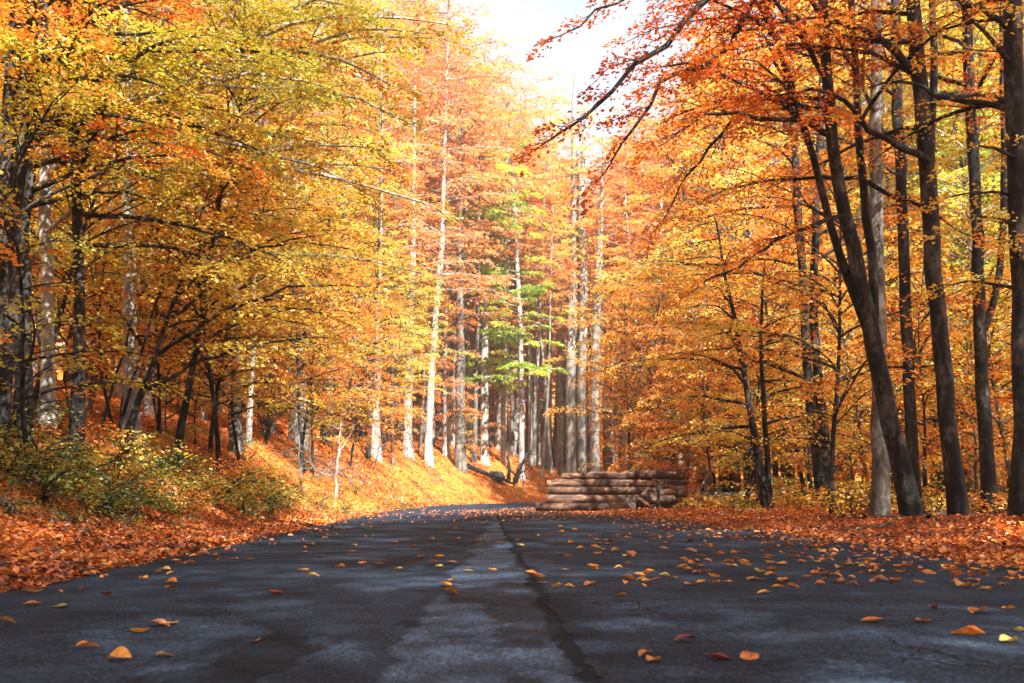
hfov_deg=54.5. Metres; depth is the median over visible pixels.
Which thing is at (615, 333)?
beech tree
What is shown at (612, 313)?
beech tree
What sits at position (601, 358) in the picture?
beech sapling
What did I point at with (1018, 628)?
fallen leaf
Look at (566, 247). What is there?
beech tree
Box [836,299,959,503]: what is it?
beech sapling
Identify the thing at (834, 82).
beech tree
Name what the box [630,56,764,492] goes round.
beech tree
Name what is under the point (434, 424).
beech tree
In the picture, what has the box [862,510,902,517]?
fallen stick
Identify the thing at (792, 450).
beech sapling
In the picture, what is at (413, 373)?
beech sapling
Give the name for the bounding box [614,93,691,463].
beech tree
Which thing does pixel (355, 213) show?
young beech
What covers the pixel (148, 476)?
fallen stick
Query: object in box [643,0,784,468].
beech tree
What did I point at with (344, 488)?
shrub
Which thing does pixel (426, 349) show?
young beech
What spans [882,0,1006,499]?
beech tree
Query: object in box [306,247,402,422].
young beech
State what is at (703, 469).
beech sapling
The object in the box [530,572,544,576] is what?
fallen leaf
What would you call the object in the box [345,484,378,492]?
shrub
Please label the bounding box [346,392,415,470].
beech sapling
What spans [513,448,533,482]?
snag
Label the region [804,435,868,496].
beech sapling
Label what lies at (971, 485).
beech tree
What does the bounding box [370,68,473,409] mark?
beech tree
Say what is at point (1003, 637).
fallen leaf
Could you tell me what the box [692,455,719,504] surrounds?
dead pole
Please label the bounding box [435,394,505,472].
beech sapling
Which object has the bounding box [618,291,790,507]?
beech sapling
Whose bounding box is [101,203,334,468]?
beech sapling
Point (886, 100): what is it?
beech tree
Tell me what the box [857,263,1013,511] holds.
beech sapling
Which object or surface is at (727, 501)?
shrub
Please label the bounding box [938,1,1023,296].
beech tree
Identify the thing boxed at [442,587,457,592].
fallen leaf
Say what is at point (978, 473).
beech sapling
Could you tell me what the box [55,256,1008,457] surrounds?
woods
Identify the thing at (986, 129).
beech tree
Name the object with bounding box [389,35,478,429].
beech tree
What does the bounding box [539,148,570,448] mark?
beech tree
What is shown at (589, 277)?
beech tree
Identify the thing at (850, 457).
beech sapling
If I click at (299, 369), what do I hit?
beech sapling
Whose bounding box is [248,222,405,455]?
beech sapling
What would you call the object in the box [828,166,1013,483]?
beech sapling
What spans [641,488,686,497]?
log
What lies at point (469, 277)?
beech tree
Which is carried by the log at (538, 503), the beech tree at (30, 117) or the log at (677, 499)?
the log at (677, 499)
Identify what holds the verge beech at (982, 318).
on the ground
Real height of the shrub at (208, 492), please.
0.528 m
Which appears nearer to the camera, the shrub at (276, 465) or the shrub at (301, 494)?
the shrub at (301, 494)
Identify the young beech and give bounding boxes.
[0,53,69,250]
[254,251,360,417]
[258,193,321,407]
[263,171,408,434]
[265,118,389,348]
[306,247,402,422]
[308,149,438,437]
[315,227,431,435]
[318,174,453,445]
[318,279,403,425]
[322,222,474,465]
[334,279,428,433]
[338,253,456,451]
[341,289,369,427]
[362,205,455,431]
[370,258,484,453]
[383,249,465,439]
[412,257,454,398]
[453,324,496,410]
[465,286,563,442]
[566,103,781,502]
[574,252,771,502]
[590,135,859,501]
[700,177,923,504]
[821,216,958,477]
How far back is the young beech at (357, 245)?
45.03 m
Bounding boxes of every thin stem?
[273,406,313,492]
[314,422,354,505]
[516,463,527,490]
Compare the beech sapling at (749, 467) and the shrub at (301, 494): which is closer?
the shrub at (301, 494)
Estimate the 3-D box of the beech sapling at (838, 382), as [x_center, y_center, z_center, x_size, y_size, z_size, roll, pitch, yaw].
[5.660,-0.331,18.805,5.748,7.531,6.045,6,-11,-34]
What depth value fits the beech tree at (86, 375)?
31.09 m
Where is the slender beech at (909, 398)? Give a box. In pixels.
[757,0,979,505]
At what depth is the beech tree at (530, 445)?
64.47 m
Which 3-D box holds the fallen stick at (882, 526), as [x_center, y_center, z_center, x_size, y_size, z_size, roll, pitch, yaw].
[4.166,2.198,11.736,0.746,0.148,0.263,0,-9,0]
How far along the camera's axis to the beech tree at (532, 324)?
72.88 m
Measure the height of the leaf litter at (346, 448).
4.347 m
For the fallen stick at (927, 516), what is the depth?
12.15 m
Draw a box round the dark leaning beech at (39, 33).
[0,0,275,443]
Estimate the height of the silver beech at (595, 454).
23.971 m
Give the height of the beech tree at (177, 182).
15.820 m
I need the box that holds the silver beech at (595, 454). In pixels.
[554,130,655,472]
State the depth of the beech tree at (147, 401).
24.81 m
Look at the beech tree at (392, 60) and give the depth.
60.10 m
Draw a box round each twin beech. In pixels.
[523,70,633,472]
[638,0,962,507]
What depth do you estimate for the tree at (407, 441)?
53.66 m
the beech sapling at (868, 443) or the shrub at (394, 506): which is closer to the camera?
the beech sapling at (868, 443)
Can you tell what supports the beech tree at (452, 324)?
on the ground
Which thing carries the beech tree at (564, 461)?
on the ground
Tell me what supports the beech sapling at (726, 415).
on the ground
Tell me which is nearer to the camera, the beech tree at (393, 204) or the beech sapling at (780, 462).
the beech sapling at (780, 462)
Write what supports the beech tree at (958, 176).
on the ground
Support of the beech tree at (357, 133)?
on the ground
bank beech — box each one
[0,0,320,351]
[0,0,440,428]
[12,0,288,445]
[26,0,313,454]
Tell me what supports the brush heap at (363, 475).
on the ground
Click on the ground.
(466, 484)
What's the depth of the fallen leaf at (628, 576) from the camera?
5.37 m
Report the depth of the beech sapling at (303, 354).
26.20 m
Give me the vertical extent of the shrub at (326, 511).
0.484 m
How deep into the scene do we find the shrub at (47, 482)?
9.43 m
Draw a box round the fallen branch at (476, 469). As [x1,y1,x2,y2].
[467,452,529,484]
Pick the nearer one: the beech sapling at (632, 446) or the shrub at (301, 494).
the shrub at (301, 494)
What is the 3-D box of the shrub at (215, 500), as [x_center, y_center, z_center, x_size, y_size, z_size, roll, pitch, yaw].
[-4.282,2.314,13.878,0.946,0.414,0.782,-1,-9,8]
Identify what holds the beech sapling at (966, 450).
on the ground
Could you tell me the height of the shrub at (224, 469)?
0.815 m
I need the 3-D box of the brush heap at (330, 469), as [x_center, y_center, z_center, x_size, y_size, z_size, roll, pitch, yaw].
[-5.435,3.623,28.697,1.526,1.123,2.367,4,-10,-23]
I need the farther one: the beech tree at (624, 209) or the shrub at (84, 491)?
the beech tree at (624, 209)
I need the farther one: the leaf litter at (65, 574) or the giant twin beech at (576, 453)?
the giant twin beech at (576, 453)
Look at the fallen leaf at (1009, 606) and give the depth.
4.04 m
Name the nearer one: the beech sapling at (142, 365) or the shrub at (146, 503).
the shrub at (146, 503)
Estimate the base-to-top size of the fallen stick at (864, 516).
0.264 m
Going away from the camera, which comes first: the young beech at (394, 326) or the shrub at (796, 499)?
the shrub at (796, 499)
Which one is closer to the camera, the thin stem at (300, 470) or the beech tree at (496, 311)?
the thin stem at (300, 470)
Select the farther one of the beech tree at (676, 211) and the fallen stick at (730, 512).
the beech tree at (676, 211)
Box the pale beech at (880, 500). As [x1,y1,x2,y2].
[682,0,927,516]
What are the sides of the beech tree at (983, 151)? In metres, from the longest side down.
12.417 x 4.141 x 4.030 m
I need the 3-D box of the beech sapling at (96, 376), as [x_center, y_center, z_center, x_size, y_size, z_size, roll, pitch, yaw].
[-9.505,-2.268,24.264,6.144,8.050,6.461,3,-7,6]
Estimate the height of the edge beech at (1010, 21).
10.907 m
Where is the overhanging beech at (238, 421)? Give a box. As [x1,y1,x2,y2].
[143,0,477,456]
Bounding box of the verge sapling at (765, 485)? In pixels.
[598,220,863,509]
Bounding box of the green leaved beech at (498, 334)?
[441,140,571,481]
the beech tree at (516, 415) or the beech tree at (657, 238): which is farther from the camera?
the beech tree at (516, 415)
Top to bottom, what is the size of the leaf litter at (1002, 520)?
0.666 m
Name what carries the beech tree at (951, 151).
on the ground
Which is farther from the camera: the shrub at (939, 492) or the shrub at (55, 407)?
the shrub at (939, 492)
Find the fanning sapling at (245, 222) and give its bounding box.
[55,147,397,445]
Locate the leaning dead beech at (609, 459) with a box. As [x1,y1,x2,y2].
[588,297,656,470]
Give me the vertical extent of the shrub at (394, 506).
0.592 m
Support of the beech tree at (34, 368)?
on the ground
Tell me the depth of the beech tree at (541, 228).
70.73 m
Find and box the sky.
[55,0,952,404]
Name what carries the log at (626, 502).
on the leaf litter at (1002, 520)
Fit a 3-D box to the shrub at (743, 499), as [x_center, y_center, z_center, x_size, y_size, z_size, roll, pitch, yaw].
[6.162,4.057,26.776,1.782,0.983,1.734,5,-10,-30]
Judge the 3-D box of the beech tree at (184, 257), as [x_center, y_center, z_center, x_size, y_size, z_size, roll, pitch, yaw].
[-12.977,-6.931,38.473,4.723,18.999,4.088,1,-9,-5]
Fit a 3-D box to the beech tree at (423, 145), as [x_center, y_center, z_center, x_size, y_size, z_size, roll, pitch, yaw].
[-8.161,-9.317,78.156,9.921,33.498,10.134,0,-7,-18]
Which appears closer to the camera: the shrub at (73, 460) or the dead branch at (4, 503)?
the dead branch at (4, 503)
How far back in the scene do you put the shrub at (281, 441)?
30.27 m
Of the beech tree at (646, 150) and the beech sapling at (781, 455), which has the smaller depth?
the beech sapling at (781, 455)
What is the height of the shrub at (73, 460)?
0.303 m
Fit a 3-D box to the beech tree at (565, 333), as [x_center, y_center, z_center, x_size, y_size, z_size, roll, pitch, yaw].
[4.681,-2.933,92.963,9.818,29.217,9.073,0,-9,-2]
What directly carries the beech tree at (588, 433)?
on the ground
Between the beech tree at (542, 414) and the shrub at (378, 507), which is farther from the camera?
the beech tree at (542, 414)
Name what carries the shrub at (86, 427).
on the ground
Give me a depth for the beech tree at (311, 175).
39.70 m
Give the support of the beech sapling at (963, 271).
on the ground
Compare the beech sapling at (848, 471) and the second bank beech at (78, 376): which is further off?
the beech sapling at (848, 471)
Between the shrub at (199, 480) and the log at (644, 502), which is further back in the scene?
the log at (644, 502)
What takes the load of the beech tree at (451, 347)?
on the ground
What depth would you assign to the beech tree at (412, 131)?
61.74 m
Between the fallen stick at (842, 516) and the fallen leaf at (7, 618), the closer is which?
the fallen leaf at (7, 618)
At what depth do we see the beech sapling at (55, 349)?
25.29 m
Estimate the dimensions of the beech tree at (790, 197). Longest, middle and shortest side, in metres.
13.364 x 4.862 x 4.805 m
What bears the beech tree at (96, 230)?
on the ground
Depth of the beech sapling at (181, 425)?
16.39 m
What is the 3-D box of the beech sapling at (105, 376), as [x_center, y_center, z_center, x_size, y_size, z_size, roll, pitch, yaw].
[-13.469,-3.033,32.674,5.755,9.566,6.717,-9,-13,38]
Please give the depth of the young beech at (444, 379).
55.09 m
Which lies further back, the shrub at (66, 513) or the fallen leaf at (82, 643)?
the shrub at (66, 513)
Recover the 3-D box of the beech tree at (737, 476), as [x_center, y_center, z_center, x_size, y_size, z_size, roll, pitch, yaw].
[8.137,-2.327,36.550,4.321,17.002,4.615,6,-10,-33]
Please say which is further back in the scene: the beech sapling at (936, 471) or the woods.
the woods
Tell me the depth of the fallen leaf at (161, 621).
3.65 m
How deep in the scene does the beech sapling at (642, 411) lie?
42.86 m
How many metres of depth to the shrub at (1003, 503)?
15.93 m
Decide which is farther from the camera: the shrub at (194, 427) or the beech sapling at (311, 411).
the beech sapling at (311, 411)
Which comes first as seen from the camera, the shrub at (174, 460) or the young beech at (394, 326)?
the shrub at (174, 460)
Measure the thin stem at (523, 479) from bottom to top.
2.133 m
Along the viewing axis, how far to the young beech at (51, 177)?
28.55 m
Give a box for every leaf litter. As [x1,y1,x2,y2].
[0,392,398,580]
[0,507,1023,591]
[0,508,386,592]
[173,397,860,508]
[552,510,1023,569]
[576,502,1023,558]
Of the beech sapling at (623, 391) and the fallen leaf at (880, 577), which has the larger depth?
the beech sapling at (623, 391)
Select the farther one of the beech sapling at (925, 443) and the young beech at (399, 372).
the young beech at (399, 372)
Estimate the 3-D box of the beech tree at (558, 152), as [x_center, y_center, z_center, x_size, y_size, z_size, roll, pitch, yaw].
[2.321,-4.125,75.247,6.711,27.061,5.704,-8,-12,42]
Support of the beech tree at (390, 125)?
on the ground
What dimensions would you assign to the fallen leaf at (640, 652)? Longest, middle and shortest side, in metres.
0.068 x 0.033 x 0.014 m
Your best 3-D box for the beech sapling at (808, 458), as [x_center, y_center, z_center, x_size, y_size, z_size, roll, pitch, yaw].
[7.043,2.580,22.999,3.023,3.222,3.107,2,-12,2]
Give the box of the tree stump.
[490,471,504,480]
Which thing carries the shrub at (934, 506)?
on the ground
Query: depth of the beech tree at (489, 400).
83.66 m
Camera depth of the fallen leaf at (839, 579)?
5.25 m
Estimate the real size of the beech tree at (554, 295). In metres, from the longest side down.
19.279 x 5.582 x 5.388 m
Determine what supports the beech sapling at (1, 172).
on the ground
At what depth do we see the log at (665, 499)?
26.32 m
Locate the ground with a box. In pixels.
[0,352,1023,590]
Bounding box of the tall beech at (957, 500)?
[695,0,1023,515]
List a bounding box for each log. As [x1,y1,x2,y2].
[536,502,666,510]
[539,502,634,511]
[546,494,674,503]
[547,479,656,486]
[548,486,660,494]
[556,478,686,486]
[562,472,651,479]
[590,471,627,472]
[620,495,635,509]
[628,469,684,479]
[635,505,681,508]
[638,498,653,507]
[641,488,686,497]
[660,485,684,488]
[675,497,681,501]
[691,486,792,499]
[837,489,867,496]
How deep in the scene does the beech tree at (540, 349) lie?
79.29 m
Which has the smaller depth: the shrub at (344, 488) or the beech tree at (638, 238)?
the shrub at (344, 488)
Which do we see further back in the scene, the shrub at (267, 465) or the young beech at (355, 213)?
the young beech at (355, 213)
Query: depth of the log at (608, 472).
27.52 m
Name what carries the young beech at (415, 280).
on the ground
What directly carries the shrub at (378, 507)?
on the ground
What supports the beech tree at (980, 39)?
on the ground
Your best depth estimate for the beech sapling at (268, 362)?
31.93 m
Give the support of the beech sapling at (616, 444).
on the ground
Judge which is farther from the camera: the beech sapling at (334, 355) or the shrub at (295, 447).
the beech sapling at (334, 355)
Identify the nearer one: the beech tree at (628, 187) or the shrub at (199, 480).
the shrub at (199, 480)
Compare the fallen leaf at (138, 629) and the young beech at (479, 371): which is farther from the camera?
the young beech at (479, 371)
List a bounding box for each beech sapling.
[0,0,108,154]
[0,0,177,295]
[0,1,189,361]
[0,32,28,173]
[0,59,211,484]
[0,223,21,347]
[12,37,234,410]
[14,168,204,423]
[14,247,148,411]
[30,173,93,325]
[32,120,274,416]
[32,308,87,379]
[33,182,272,435]
[33,187,241,422]
[34,111,377,472]
[37,84,252,401]
[37,131,162,387]
[38,135,249,347]
[50,0,383,468]
[57,230,119,385]
[65,136,362,458]
[68,242,213,378]
[98,281,294,444]
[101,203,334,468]
[111,298,245,430]
[140,308,226,411]
[153,149,297,413]
[155,286,285,434]
[161,196,309,427]
[186,286,318,392]
[189,185,368,440]
[202,180,389,473]
[212,265,319,418]
[213,333,307,444]
[242,296,383,474]
[243,330,320,393]
[246,216,369,434]
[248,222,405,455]
[248,241,440,465]
[255,355,311,414]
[266,352,357,427]
[278,345,322,420]
[290,394,370,469]
[305,294,370,410]
[305,323,423,465]
[332,377,398,451]
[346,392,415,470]
[383,308,441,435]
[401,305,451,408]
[412,383,471,445]
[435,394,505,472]
[436,370,479,421]
[437,313,526,450]
[440,303,533,438]
[466,370,517,438]
[509,413,543,450]
[541,286,727,472]
[558,285,693,469]
[569,301,696,467]
[597,357,704,464]
[599,425,636,467]
[601,390,683,471]
[605,396,698,476]
[605,403,681,469]
[607,413,696,475]
[608,370,759,504]
[611,374,720,476]
[617,231,774,502]
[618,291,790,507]
[619,258,831,506]
[619,406,719,505]
[628,305,783,500]
[629,413,709,482]
[640,347,726,499]
[644,259,866,508]
[645,163,855,504]
[646,285,794,487]
[654,402,741,490]
[655,355,744,501]
[660,117,1010,514]
[663,354,790,491]
[669,358,836,507]
[670,234,915,504]
[692,378,836,507]
[694,191,917,507]
[695,363,771,491]
[728,309,843,456]
[730,393,849,485]
[744,416,796,481]
[746,240,935,497]
[756,375,871,500]
[761,363,928,501]
[762,371,855,471]
[763,375,849,474]
[766,302,940,483]
[771,428,847,497]
[773,341,940,489]
[777,337,967,492]
[778,426,861,484]
[785,328,938,504]
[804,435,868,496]
[811,248,1012,512]
[826,367,921,501]
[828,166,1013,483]
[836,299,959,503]
[846,204,1012,435]
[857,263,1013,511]
[860,350,1008,491]
[863,295,1012,472]
[890,405,978,488]
[896,253,1012,443]
[918,398,1012,488]
[920,386,999,475]
[927,278,1013,447]
[927,309,1012,486]
[932,161,1012,439]
[936,391,1008,501]
[938,430,1005,507]
[956,402,1011,486]
[957,298,1011,468]
[965,251,1012,430]
[965,443,1005,488]
[969,137,1011,314]
[970,396,1012,494]
[989,322,1011,409]
[992,352,1010,481]
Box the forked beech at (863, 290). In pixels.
[511,0,1023,516]
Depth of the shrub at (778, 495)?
25.39 m
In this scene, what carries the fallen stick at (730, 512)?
on the leaf litter at (1002, 520)
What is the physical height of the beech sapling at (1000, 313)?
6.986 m
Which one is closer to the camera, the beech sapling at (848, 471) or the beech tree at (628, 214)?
the beech sapling at (848, 471)
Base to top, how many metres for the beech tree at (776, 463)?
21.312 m
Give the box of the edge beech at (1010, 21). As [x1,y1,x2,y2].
[827,0,1023,516]
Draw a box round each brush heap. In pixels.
[275,433,348,482]
[305,448,354,483]
[314,450,358,485]
[340,451,397,489]
[685,468,741,506]
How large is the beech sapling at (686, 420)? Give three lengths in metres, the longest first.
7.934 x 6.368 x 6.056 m
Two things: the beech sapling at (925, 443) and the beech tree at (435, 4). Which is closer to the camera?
the beech sapling at (925, 443)
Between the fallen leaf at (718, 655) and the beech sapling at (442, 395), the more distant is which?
the beech sapling at (442, 395)
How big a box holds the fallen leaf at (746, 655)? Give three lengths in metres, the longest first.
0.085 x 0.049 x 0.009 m
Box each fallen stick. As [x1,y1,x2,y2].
[105,452,199,508]
[131,510,225,529]
[709,503,757,515]
[803,510,844,518]
[833,521,894,531]
[839,512,897,519]
[847,510,866,518]
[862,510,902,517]
[925,513,934,518]
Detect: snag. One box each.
[505,442,510,483]
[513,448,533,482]
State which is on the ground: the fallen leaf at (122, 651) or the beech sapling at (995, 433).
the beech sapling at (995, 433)
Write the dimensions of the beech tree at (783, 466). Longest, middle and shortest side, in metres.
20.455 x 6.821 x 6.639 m
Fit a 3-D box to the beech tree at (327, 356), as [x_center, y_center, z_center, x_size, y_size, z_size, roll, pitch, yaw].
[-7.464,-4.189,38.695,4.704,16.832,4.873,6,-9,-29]
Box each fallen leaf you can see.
[0,617,15,622]
[26,600,43,603]
[27,589,42,591]
[52,603,69,606]
[72,641,100,646]
[99,646,131,658]
[125,628,148,631]
[146,618,169,625]
[152,652,174,655]
[165,577,178,582]
[269,590,282,593]
[441,581,451,585]
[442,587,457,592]
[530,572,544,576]
[584,581,595,584]
[587,563,598,566]
[621,574,634,578]
[638,650,651,656]
[642,569,654,572]
[646,655,660,660]
[673,634,701,641]
[704,653,739,659]
[708,572,722,576]
[737,561,752,565]
[740,651,760,659]
[757,589,771,593]
[777,577,786,580]
[830,577,844,581]
[859,617,885,620]
[872,574,888,579]
[914,618,930,620]
[922,569,935,573]
[950,625,993,633]
[955,579,970,586]
[968,606,986,613]
[999,634,1019,640]
[1002,605,1014,608]
[1010,627,1023,630]
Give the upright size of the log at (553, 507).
0.276 m
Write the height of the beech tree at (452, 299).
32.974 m
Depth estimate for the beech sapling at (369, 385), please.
35.20 m
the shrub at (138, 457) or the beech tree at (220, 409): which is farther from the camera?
the beech tree at (220, 409)
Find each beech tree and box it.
[0,0,87,177]
[0,1,137,378]
[0,3,99,281]
[0,24,63,241]
[29,13,137,319]
[31,7,180,412]
[34,22,101,383]
[49,20,102,387]
[53,0,118,380]
[53,0,192,396]
[53,10,186,373]
[59,0,219,417]
[83,2,179,381]
[92,1,215,388]
[137,8,229,398]
[142,3,251,392]
[144,0,294,421]
[145,3,232,402]
[183,30,225,396]
[184,89,274,412]
[193,4,243,396]
[205,2,352,407]
[206,9,273,290]
[212,45,321,445]
[216,0,365,438]
[248,0,369,416]
[271,25,395,445]
[284,58,387,443]
[307,26,392,383]
[308,35,366,421]
[313,0,483,410]
[315,0,451,418]
[318,1,400,365]
[319,0,410,425]
[332,20,441,436]
[333,64,437,460]
[343,27,440,424]
[347,27,468,426]
[348,64,438,423]
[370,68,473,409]
[385,161,453,348]
[388,15,443,400]
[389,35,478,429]
[398,100,491,438]
[401,30,472,431]
[405,4,508,439]
[406,52,438,430]
[416,51,466,388]
[417,49,507,446]
[418,53,504,450]
[424,103,502,338]
[424,233,508,372]
[425,132,514,361]
[428,2,510,430]
[428,72,519,464]
[437,104,509,333]
[451,85,565,450]
[462,31,514,428]
[462,37,529,421]
[465,52,547,442]
[466,139,498,440]
[468,130,550,455]
[471,242,512,434]
[476,166,511,388]
[482,114,558,457]
[488,134,589,467]
[488,241,554,452]
[489,156,558,454]
[489,162,565,410]
[490,142,567,467]
[495,182,578,474]
[497,150,554,415]
[498,104,567,451]
[501,102,567,453]
[502,212,552,451]
[503,168,567,413]
[504,93,583,466]
[510,175,598,478]
[512,119,569,430]
[513,232,566,464]
[514,69,570,377]
[514,86,567,409]
[521,241,542,453]
[525,290,589,466]
[536,189,592,321]
[538,140,594,466]
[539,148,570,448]
[540,296,590,416]
[541,387,543,431]
[545,161,614,418]
[551,155,592,448]
[553,313,613,406]
[564,166,614,469]
[564,181,613,369]
[579,137,674,461]
[585,190,625,433]
[585,199,650,442]
[586,176,639,462]
[588,107,658,428]
[588,129,657,470]
[588,140,671,470]
[588,163,623,469]
[588,164,613,464]
[588,199,644,469]
[591,144,663,375]
[591,183,672,469]
[592,122,656,461]
[592,149,672,463]
[592,175,689,438]
[594,146,626,459]
[597,179,651,463]
[599,130,697,464]
[600,161,684,458]
[608,56,695,469]
[612,111,692,469]
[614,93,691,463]
[614,172,687,378]
[627,79,756,500]
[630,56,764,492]
[634,91,762,491]
[637,145,699,479]
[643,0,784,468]
[647,89,697,268]
[649,8,845,506]
[652,67,707,478]
[652,76,780,500]
[658,38,759,223]
[671,40,801,467]
[677,48,780,246]
[701,66,831,503]
[726,37,842,499]
[727,3,910,483]
[731,0,918,503]
[732,0,929,488]
[735,128,784,499]
[760,2,893,498]
[763,156,853,500]
[769,63,899,502]
[779,0,914,498]
[789,4,954,313]
[800,0,1009,492]
[811,2,923,410]
[813,87,920,462]
[818,7,967,440]
[822,0,996,502]
[829,72,960,411]
[841,7,1000,356]
[850,15,1009,506]
[867,3,1007,342]
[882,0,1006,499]
[883,0,1023,464]
[884,2,1011,489]
[886,102,1009,501]
[889,0,1010,501]
[901,41,1011,484]
[902,0,1023,322]
[902,7,1023,327]
[910,55,1010,378]
[936,1,1023,364]
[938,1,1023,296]
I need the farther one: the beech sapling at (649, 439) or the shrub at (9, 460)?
the beech sapling at (649, 439)
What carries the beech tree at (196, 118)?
on the ground
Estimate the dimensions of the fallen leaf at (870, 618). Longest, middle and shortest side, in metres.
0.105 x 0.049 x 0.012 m
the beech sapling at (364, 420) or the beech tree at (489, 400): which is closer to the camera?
the beech sapling at (364, 420)
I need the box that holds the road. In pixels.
[0,503,1023,682]
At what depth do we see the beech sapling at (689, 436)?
40.17 m
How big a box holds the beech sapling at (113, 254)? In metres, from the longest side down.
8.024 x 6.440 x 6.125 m
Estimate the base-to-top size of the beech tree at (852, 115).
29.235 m
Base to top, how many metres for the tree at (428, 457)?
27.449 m
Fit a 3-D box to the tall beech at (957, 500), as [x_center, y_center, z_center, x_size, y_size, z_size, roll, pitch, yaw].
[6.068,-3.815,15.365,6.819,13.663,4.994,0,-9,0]
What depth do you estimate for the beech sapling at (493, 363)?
75.99 m
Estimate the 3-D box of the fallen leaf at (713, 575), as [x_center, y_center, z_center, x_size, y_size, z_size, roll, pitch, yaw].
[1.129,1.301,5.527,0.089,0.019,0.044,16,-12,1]
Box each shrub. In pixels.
[0,419,129,479]
[0,424,205,481]
[0,438,183,499]
[0,446,117,498]
[0,449,68,480]
[0,461,135,505]
[0,494,70,526]
[10,412,76,436]
[11,398,111,442]
[30,426,214,479]
[33,415,145,451]
[39,454,103,468]
[45,507,121,528]
[61,478,184,528]
[65,464,207,505]
[67,485,112,499]
[69,475,197,512]
[84,491,198,520]
[89,428,182,462]
[92,451,171,475]
[92,502,156,514]
[99,514,146,532]
[109,430,164,444]
[121,446,215,483]
[134,483,254,519]
[146,472,237,511]
[150,428,214,448]
[150,497,214,523]
[161,422,223,441]
[164,468,302,506]
[165,449,218,460]
[166,497,240,517]
[168,453,273,503]
[172,462,293,507]
[197,493,240,510]
[217,469,294,508]
[219,491,317,522]
[227,450,273,467]
[234,474,309,504]
[235,477,333,520]
[244,438,266,446]
[246,463,282,474]
[265,461,297,469]
[266,489,326,509]
[273,438,290,443]
[284,444,310,450]
[293,462,322,471]
[308,508,339,515]
[311,494,344,506]
[317,504,366,513]
[323,497,377,512]
[332,484,362,495]
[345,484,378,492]
[362,504,390,510]
[377,501,418,509]
[673,491,743,508]
[691,495,778,509]
[717,487,802,507]
[720,477,758,507]
[728,485,836,507]
[737,484,865,508]
[757,486,896,516]
[805,477,941,515]
[805,496,891,508]
[853,485,971,511]
[856,481,1008,515]
[894,492,1007,514]
[968,488,1007,513]
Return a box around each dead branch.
[0,491,28,519]
[103,501,143,536]
[424,407,484,443]
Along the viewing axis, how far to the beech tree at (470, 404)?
62.22 m
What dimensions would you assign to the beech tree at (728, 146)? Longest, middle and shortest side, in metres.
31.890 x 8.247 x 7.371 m
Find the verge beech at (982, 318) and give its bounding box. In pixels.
[793,0,1023,514]
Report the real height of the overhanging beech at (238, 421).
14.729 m
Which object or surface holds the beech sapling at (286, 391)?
on the ground
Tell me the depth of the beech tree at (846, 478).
41.18 m
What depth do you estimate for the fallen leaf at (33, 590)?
4.97 m
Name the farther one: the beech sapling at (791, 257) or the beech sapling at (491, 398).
the beech sapling at (491, 398)
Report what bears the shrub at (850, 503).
on the ground
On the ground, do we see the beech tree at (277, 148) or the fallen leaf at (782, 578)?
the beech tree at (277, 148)
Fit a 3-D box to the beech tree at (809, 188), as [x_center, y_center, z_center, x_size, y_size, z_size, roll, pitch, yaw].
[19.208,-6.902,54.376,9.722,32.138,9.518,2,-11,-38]
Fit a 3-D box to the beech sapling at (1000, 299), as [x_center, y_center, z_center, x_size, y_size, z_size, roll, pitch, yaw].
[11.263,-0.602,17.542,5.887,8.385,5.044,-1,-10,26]
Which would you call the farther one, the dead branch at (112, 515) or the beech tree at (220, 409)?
the beech tree at (220, 409)
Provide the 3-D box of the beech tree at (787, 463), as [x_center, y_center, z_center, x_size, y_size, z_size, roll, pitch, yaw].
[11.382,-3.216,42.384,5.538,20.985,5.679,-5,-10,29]
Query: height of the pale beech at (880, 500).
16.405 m
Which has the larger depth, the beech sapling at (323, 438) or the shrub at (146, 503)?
the beech sapling at (323, 438)
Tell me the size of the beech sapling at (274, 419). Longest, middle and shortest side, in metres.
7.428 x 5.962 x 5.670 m
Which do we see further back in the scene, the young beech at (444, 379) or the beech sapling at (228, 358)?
the young beech at (444, 379)
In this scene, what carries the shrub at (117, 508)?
on the ground
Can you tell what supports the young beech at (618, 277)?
on the ground
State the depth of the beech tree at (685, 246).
76.50 m
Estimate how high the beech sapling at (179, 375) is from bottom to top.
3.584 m
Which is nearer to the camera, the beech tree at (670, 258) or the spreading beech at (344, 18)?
the spreading beech at (344, 18)
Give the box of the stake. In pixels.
[656,480,660,508]
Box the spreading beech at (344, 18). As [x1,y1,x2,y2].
[0,0,479,441]
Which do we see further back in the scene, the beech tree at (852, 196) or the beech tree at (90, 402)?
the beech tree at (852, 196)
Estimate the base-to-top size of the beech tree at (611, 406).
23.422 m
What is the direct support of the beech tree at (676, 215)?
on the ground
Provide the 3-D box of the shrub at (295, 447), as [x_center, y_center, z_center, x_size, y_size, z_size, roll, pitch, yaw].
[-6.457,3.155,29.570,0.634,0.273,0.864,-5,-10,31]
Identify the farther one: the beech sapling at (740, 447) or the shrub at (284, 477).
the beech sapling at (740, 447)
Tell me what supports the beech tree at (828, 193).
on the ground
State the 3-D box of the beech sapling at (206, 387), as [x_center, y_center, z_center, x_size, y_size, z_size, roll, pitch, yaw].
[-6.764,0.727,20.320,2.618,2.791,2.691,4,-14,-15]
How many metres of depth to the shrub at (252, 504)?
15.85 m
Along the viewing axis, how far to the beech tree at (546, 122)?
89.11 m
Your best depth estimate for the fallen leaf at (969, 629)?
3.23 m
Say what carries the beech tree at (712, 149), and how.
on the ground

